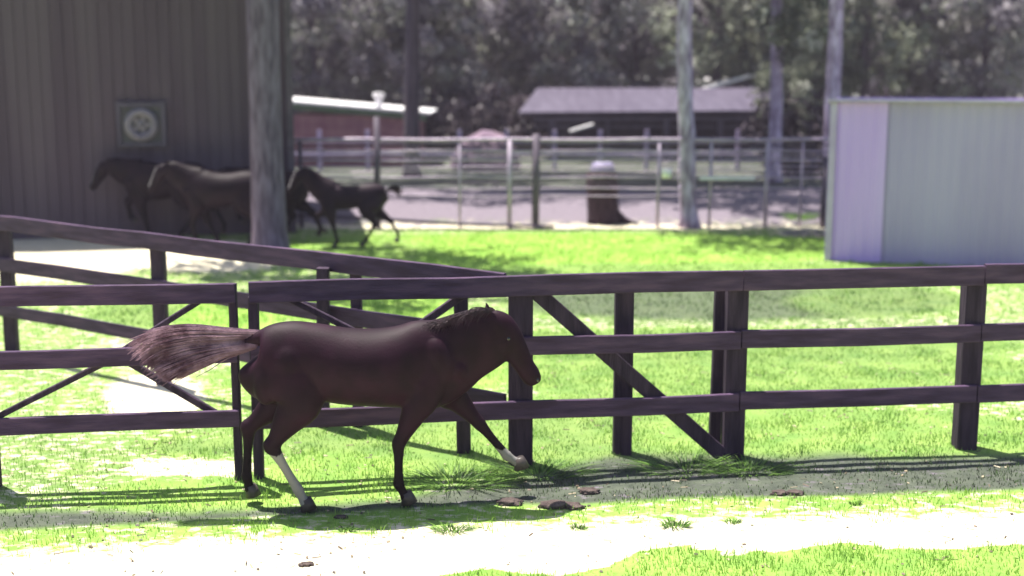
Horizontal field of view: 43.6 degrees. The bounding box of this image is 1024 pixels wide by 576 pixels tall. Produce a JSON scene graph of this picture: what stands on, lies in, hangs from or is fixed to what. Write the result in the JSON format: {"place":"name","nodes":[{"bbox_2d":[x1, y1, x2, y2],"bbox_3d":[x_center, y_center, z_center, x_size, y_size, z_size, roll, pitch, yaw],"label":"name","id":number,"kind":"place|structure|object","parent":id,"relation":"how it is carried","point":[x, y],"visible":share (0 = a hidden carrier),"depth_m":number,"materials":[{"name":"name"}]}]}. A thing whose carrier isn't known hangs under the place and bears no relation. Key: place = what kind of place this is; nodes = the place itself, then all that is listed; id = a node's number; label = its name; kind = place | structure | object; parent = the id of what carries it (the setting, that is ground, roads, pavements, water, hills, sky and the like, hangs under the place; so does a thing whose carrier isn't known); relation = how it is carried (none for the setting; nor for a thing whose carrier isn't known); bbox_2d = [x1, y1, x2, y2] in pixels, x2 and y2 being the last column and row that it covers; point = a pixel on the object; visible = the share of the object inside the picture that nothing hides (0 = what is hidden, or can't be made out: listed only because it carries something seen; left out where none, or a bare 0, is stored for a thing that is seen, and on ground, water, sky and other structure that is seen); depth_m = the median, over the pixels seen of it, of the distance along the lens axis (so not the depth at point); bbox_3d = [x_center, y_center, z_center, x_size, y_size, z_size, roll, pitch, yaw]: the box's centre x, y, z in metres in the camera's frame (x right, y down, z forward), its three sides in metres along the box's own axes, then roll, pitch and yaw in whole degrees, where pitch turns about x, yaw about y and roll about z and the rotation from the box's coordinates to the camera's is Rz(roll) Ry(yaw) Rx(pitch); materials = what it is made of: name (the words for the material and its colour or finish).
{"place":"outdoors","nodes":[
{"label":"outdoors","id":0,"kind":"place"},
{"bbox_2d":[293,93,436,165],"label":"brick building","id":1,"kind":"structure","parent":0,"point":[332,120],"depth_m":47.28,"materials":[{"name":"red brick"}]},
{"bbox_2d":[0,75,1023,575],"bbox_3d":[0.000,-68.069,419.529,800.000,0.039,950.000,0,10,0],"label":"ground","id":2,"kind":"structure","parent":0,"point":[420,549],"depth_m":12.02,"materials":[{"name":"green plant"}]},
{"bbox_2d":[0,283,242,486],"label":"board fence","id":3,"kind":"object","parent":2,"relation":"on","point":[192,296],"visible":0.86,"depth_m":10.87,"materials":[{"name":"brown wood"}]},
{"bbox_2d":[0,0,296,238],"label":"barn","id":4,"kind":"structure","parent":2,"relation":"on","point":[87,87],"depth_m":27.05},
{"bbox_2d":[115,102,166,146],"bbox_3d":[-7.852,-3.460,27.107,1.000,0.930,0.180,-2,10,-11],"label":"fan","id":5,"kind":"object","parent":4,"relation":"in","point":[139,124],"depth_m":27.09},
{"bbox_2d":[90,157,226,235],"bbox_3d":[-7.426,-1.876,26.937,2.860,1.751,0.654,0,10,-2],"label":"horse","id":6,"kind":"object","parent":2,"relation":"on","point":[133,176],"visible":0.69,"depth_m":26.69},
{"bbox_2d":[148,160,251,243],"bbox_3d":[-5.920,-1.684,25.720,2.722,1.780,0.619,-1,10,-4],"label":"horse","id":7,"kind":"object","parent":2,"relation":"on","point":[202,191],"visible":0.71,"depth_m":25.45},
{"bbox_2d":[0,215,506,427],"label":"board fence","id":8,"kind":"object","parent":2,"relation":"on","point":[159,246],"visible":0.53,"depth_m":14.15,"materials":[{"name":"brown wood"}]},
{"bbox_2d":[246,0,289,247],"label":"tree","id":9,"kind":"object","parent":2,"relation":"on","point":[268,217],"visible":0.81,"depth_m":24.18,"materials":[{"name":"grey plant"}]},
{"bbox_2d":[217,167,322,238],"bbox_3d":[-5.239,-1.785,27.021,2.553,1.540,0.584,1,10,4],"label":"horse","id":10,"kind":"object","parent":2,"relation":"on","point":[296,199],"visible":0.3,"depth_m":26.85},
{"bbox_2d":[298,561,313,566],"bbox_3d":[-1.494,2.003,9.282,0.124,0.036,0.081,0,10,0],"label":"stone","id":11,"kind":"object","parent":2,"relation":"on","point":[306,564],"visible":1,"depth_m":9.26,"materials":[{"name":"stone"}]},
{"bbox_2d":[316,267,329,427],"bbox_3d":[-1.883,0.624,12.768,0.159,1.673,0.127,0,10,0],"label":"fence post","id":12,"kind":"object","parent":2,"relation":"on","point":[323,273],"visible":0.22,"depth_m":12.63,"materials":[{"name":"brown wood"}]},
{"bbox_2d":[124,303,540,511],"bbox_3d":[-1.424,0.969,10.447,3.340,1.668,0.570,-1,10,-5],"label":"horse","id":13,"kind":"object","parent":2,"relation":"on","point":[294,376],"visible":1,"depth_m":10.25},
{"bbox_2d":[333,514,347,518],"bbox_3d":[-1.377,1.841,10.290,0.123,0.038,0.077,0,10,0],"label":"clod","id":14,"kind":"object","parent":2,"relation":"on","point":[339,516],"visible":1,"depth_m":10.27,"materials":[{"name":"soil"}]},
{"bbox_2d":[330,525,357,531],"bbox_3d":[-1.309,1.879,10.008,0.234,0.040,0.126,-2,10,-12],"label":"grass tuft","id":15,"kind":"object","parent":2,"relation":"on","point":[346,528],"visible":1,"depth_m":10.01,"materials":[{"name":"green plant"}]},
{"bbox_2d":[290,0,397,114],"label":"tree","id":16,"kind":"object","parent":2,"relation":"on","point":[331,14],"visible":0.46,"depth_m":56.15,"materials":[{"name":"green plant"}]},
{"bbox_2d":[287,166,404,247],"bbox_3d":[-3.331,-1.637,25.807,2.350,1.655,0.476,-1,10,-6],"label":"horse","id":17,"kind":"object","parent":2,"relation":"on","point":[367,200],"visible":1,"depth_m":25.62},
{"bbox_2d":[291,0,455,109],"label":"tree","id":18,"kind":"object","parent":2,"relation":"on","point":[364,90],"visible":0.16,"depth_m":59.21,"materials":[{"name":"green plant"}]},
{"bbox_2d":[336,0,488,110],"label":"tree","id":19,"kind":"object","parent":2,"relation":"on","point":[364,47],"visible":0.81,"depth_m":55.23,"materials":[{"name":"green plant"}]},
{"bbox_2d":[402,0,422,176],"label":"tree","id":20,"kind":"object","parent":2,"relation":"on","point":[412,95],"visible":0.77,"depth_m":42.31,"materials":[{"name":"brown plant"}]},
{"bbox_2d":[389,88,453,147],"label":"shrub","id":21,"kind":"object","parent":2,"relation":"on","point":[433,96],"visible":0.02,"depth_m":55.12,"materials":[{"name":"green plant"}]},
{"bbox_2d":[366,461,530,493],"bbox_3d":[-0.538,1.656,11.142,1.587,0.070,0.961,0,10,0],"label":"grass tuft","id":22,"kind":"object","parent":2,"relation":"on","point":[462,474],"visible":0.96,"depth_m":11.20,"materials":[{"name":"green plant"}]},
{"bbox_2d":[421,520,478,533],"bbox_3d":[-0.474,1.868,9.973,0.522,0.050,0.314,0,10,0],"label":"grass tuft","id":23,"kind":"object","parent":2,"relation":"on","point":[444,527],"visible":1,"depth_m":9.97,"materials":[{"name":"green plant"}]},
{"bbox_2d":[421,95,492,157],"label":"shrub","id":24,"kind":"object","parent":2,"relation":"on","point":[440,128],"visible":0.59,"depth_m":52.08,"materials":[{"name":"green plant"}]},
{"bbox_2d":[454,298,470,453],"bbox_3d":[-0.462,0.771,11.906,0.153,1.672,0.133,0,10,0],"label":"fence post","id":25,"kind":"object","parent":2,"relation":"on","point":[463,433],"visible":0.2,"depth_m":11.94,"materials":[{"name":"brown wood"}]},
{"bbox_2d":[369,0,562,117],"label":"tree","id":26,"kind":"object","parent":2,"relation":"on","point":[506,15],"visible":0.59,"depth_m":58.51,"materials":[{"name":"green plant"}]},
{"bbox_2d":[450,130,520,170],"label":"earth mound","id":27,"kind":"object","parent":2,"relation":"on","point":[486,134],"visible":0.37,"depth_m":45.49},
{"bbox_2d":[443,79,548,152],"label":"shrub","id":28,"kind":"object","parent":2,"relation":"on","point":[502,111],"visible":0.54,"depth_m":52.91,"materials":[{"name":"green plant"}]},
{"bbox_2d":[495,497,523,506],"bbox_3d":[-0.023,1.774,10.618,0.249,0.070,0.155,0,10,0],"label":"clod","id":29,"kind":"object","parent":2,"relation":"on","point":[507,501],"visible":0.99,"depth_m":10.57,"materials":[{"name":"soil"}]},
{"bbox_2d":[447,0,573,106],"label":"tree","id":30,"kind":"object","parent":2,"relation":"on","point":[521,82],"visible":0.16,"depth_m":63.83,"materials":[{"name":"green plant"}]},
{"bbox_2d":[0,331,1023,575],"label":"grass","id":31,"kind":"structure","parent":2,"relation":"on","point":[688,447],"depth_m":11.57,"materials":[{"name":"green plant"}]},
{"bbox_2d":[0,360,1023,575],"bbox_3d":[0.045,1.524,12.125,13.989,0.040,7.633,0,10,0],"label":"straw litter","id":32,"kind":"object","parent":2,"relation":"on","point":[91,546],"visible":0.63,"depth_m":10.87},
{"bbox_2d":[498,114,530,152],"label":"shrub","id":33,"kind":"object","parent":2,"relation":"on","point":[518,124],"visible":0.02,"depth_m":54.48,"materials":[{"name":"green plant"}]},
{"bbox_2d":[295,130,761,169],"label":"white fence","id":34,"kind":"object","parent":2,"relation":"on","point":[367,134],"visible":0.33,"depth_m":45.78,"materials":[{"name":"white wood"}]},
{"bbox_2d":[471,454,609,481],"bbox_3d":[0.250,1.613,11.425,1.369,0.080,0.852,0,10,0],"label":"grass tuft","id":35,"kind":"object","parent":2,"relation":"on","point":[535,469],"visible":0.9,"depth_m":11.45,"materials":[{"name":"green plant"}]},
{"bbox_2d":[537,499,567,509],"bbox_3d":[0.350,1.790,10.569,0.286,0.085,0.187,0,10,0],"label":"clod","id":36,"kind":"object","parent":2,"relation":"on","point":[554,504],"visible":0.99,"depth_m":10.52,"materials":[{"name":"soil"}]},
{"bbox_2d":[294,117,828,227],"bbox_3d":[1.063,-2.571,28.860,13.030,2.551,0.236,0,10,0],"label":"pipe fence","id":37,"kind":"object","parent":2,"relation":"on","point":[535,139],"visible":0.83,"depth_m":28.84,"materials":[{"name":"metal"}]},
{"bbox_2d":[661,162,672,177],"bbox_3d":[3.465,-2.643,28.662,0.255,0.351,0.255,-6,12,-33],"label":"bucket","id":38,"kind":"object","parent":37,"relation":"hanging from","point":[666,172],"visible":1,"depth_m":28.59,"materials":[{"name":"white paint"}]},
{"bbox_2d":[699,176,754,179],"bbox_3d":[4.830,-2.469,28.763,1.222,0.070,0.240,0,10,0],"label":"painted plank","id":39,"kind":"object","parent":37,"relation":"attached to","point":[726,177],"visible":1,"depth_m":28.65,"materials":[{"name":"white paint"}]},
{"bbox_2d":[564,501,585,510],"bbox_3d":[0.498,1.796,10.538,0.176,0.061,0.162,-6,12,-33],"label":"clod","id":40,"kind":"object","parent":2,"relation":"on","point":[569,505],"visible":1,"depth_m":10.50,"materials":[{"name":"soil"}]},
{"bbox_2d":[508,0,648,96],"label":"tree","id":41,"kind":"object","parent":2,"relation":"on","point":[587,56],"visible":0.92,"depth_m":57.88,"materials":[{"name":"green plant"}]},
{"bbox_2d":[569,522,592,529],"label":"grass tuft","id":42,"kind":"object","parent":2,"relation":"on","point":[581,526],"visible":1,"depth_m":10.05,"materials":[{"name":"green plant"}]},
{"bbox_2d":[578,487,599,494],"bbox_3d":[0.656,1.734,10.930,0.207,0.061,0.130,0,10,0],"label":"clod","id":43,"kind":"object","parent":2,"relation":"on","point":[587,490],"visible":1,"depth_m":10.89,"materials":[{"name":"soil"}]},
{"bbox_2d":[586,172,637,224],"bbox_3d":[2.257,-2.075,29.816,1.127,1.292,0.856,8,13,40],"label":"tree stump","id":44,"kind":"object","parent":2,"relation":"on","point":[603,211],"visible":0.84,"depth_m":29.62,"materials":[{"name":"brown wood"}]},
{"bbox_2d":[590,162,614,170],"bbox_3d":[2.111,-2.851,29.785,0.600,0.250,0.600,0,10,0],"label":"feed tub","id":45,"kind":"object","parent":44,"relation":"on","point":[602,164],"visible":0.54,"depth_m":29.58,"materials":[{"name":"plastic"}]},
{"bbox_2d":[612,293,633,455],"bbox_3d":[1.030,0.777,11.873,0.172,1.670,0.175,0,10,0],"label":"fence post","id":46,"kind":"object","parent":2,"relation":"on","point":[623,388],"visible":0.54,"depth_m":11.81,"materials":[{"name":"brown wood"}]},
{"bbox_2d":[248,263,1023,478],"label":"board fence","id":47,"kind":"object","parent":2,"relation":"on","point":[966,394],"visible":0.8,"depth_m":11.56,"materials":[{"name":"brown wood"}]},
{"bbox_2d":[560,0,716,87],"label":"tree","id":48,"kind":"object","parent":2,"relation":"on","point":[629,63],"visible":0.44,"depth_m":62.07,"materials":[{"name":"green plant"}]},
{"bbox_2d":[518,88,769,159],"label":"open shed","id":49,"kind":"structure","parent":2,"relation":"on","point":[615,112],"depth_m":52.06,"materials":[{"name":"white paint"}]},
{"bbox_2d":[293,0,1023,118],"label":"woods","id":50,"kind":"object","parent":2,"relation":"on","point":[671,81],"visible":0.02,"depth_m":73.35,"materials":[{"name":"green plant"}]},
{"bbox_2d":[658,518,697,528],"bbox_3d":[1.285,1.847,10.064,0.354,0.060,0.252,0,10,0],"label":"grass tuft","id":51,"kind":"object","parent":2,"relation":"on","point":[675,523],"visible":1,"depth_m":10.06,"materials":[{"name":"green plant"}]},
{"bbox_2d":[677,0,701,228],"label":"tree","id":52,"kind":"object","parent":2,"relation":"on","point":[688,216],"visible":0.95,"depth_m":28.65,"materials":[{"name":"grey plant"}]},
{"bbox_2d":[610,448,771,479],"bbox_3d":[1.589,1.594,11.549,1.619,0.070,0.958,0,10,0],"label":"grass tuft","id":53,"kind":"object","parent":2,"relation":"on","point":[674,464],"visible":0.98,"depth_m":11.58,"materials":[{"name":"green plant"}]},
{"bbox_2d":[638,0,783,87],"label":"tree","id":54,"kind":"object","parent":2,"relation":"on","point":[700,56],"visible":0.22,"depth_m":59.67,"materials":[{"name":"green plant"}]},
{"bbox_2d":[708,291,724,443],"bbox_3d":[1.919,0.762,11.957,0.124,1.671,0.112,0,10,0],"label":"fence post","id":55,"kind":"object","parent":2,"relation":"on","point":[714,430],"visible":0.57,"depth_m":11.90,"materials":[{"name":"brown wood"}]},
{"bbox_2d":[723,517,742,523],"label":"grass tuft","id":56,"kind":"object","parent":2,"relation":"on","point":[733,521],"visible":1,"depth_m":10.17,"materials":[{"name":"green plant"}]},
{"bbox_2d":[677,452,817,478],"bbox_3d":[2.108,1.599,11.509,1.307,0.070,0.829,0,10,0],"label":"grass tuft","id":57,"kind":"object","parent":2,"relation":"on","point":[763,462],"visible":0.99,"depth_m":11.52,"materials":[{"name":"green plant"}]},
{"bbox_2d":[698,69,823,146],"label":"gabled building","id":58,"kind":"structure","parent":2,"relation":"on","point":[732,83],"depth_m":58.64,"materials":[{"name":"white paint"}]},
{"bbox_2d":[770,489,785,495],"bbox_3d":[2.259,1.736,10.840,0.164,0.046,0.119,-6,12,-33],"label":"clod","id":59,"kind":"object","parent":2,"relation":"on","point":[780,492],"visible":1,"depth_m":10.82,"materials":[{"name":"soil"}]},
{"bbox_2d":[740,85,824,175],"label":"shrub","id":60,"kind":"object","parent":2,"relation":"on","point":[790,121],"visible":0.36,"depth_m":43.02,"materials":[{"name":"green plant"}]},
{"bbox_2d":[746,55,823,142],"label":"tree","id":61,"kind":"object","parent":2,"relation":"on","point":[792,90],"visible":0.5,"depth_m":44.22,"materials":[{"name":"green plant"}]},
{"bbox_2d":[741,0,845,181],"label":"tree","id":62,"kind":"object","parent":2,"relation":"on","point":[778,16],"visible":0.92,"depth_m":39.29,"materials":[{"name":"green plant"}]},
{"bbox_2d":[786,489,803,495],"bbox_3d":[2.397,1.733,10.844,0.174,0.051,0.117,0,10,0],"label":"clod","id":63,"kind":"object","parent":2,"relation":"on","point":[795,492],"visible":0.98,"depth_m":10.81,"materials":[{"name":"soil"}]},
{"bbox_2d":[702,0,888,121],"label":"tree","id":64,"kind":"object","parent":2,"relation":"on","point":[761,54],"visible":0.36,"depth_m":57.88,"materials":[{"name":"green plant"}]},
{"bbox_2d":[778,211,819,219],"bbox_3d":[6.907,-1.746,30.621,1.318,0.220,0.815,0,10,0],"label":"grass tuft","id":65,"kind":"object","parent":2,"relation":"on","point":[813,217],"visible":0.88,"depth_m":30.61,"materials":[{"name":"green plant"}]},
{"bbox_2d":[823,0,843,156],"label":"tree","id":66,"kind":"object","parent":2,"relation":"on","point":[834,59],"visible":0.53,"depth_m":30.39,"materials":[{"name":"grey plant"}]},
{"bbox_2d":[847,499,862,504],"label":"grass tuft","id":67,"kind":"object","parent":2,"relation":"on","point":[856,502],"visible":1,"depth_m":10.59,"materials":[{"name":"green plant"}]},
{"bbox_2d":[783,0,963,118],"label":"tree","id":68,"kind":"object","parent":2,"relation":"on","point":[891,44],"visible":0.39,"depth_m":55.99,"materials":[{"name":"green plant"}]},
{"bbox_2d":[865,84,903,97],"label":"shrub","id":69,"kind":"object","parent":2,"relation":"on","point":[872,95],"visible":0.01,"depth_m":45.81,"materials":[{"name":"green plant"}]},
{"bbox_2d":[824,97,1023,265],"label":"metal shed","id":70,"kind":"structure","parent":2,"relation":"on","point":[939,181],"depth_m":23.44,"materials":[{"name":"grey metal"}]},
{"bbox_2d":[848,0,1003,97],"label":"tree","id":71,"kind":"object","parent":2,"relation":"on","point":[927,83],"visible":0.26,"depth_m":59.23,"materials":[{"name":"green plant"}]},
{"bbox_2d":[886,0,1023,97],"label":"tree","id":72,"kind":"object","parent":2,"relation":"on","point":[1005,18],"visible":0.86,"depth_m":55.43,"materials":[{"name":"green plant"}]},
{"bbox_2d":[0,221,1023,334],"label":"grass","id":73,"kind":"structure","parent":0,"point":[528,263],"depth_m":23.53,"materials":[{"name":"green plant"}]},
{"bbox_2d":[354,0,1002,74],"label":"sky","id":74,"kind":"structure","parent":0,"point":[979,59],"materials":[{"name":"white"}]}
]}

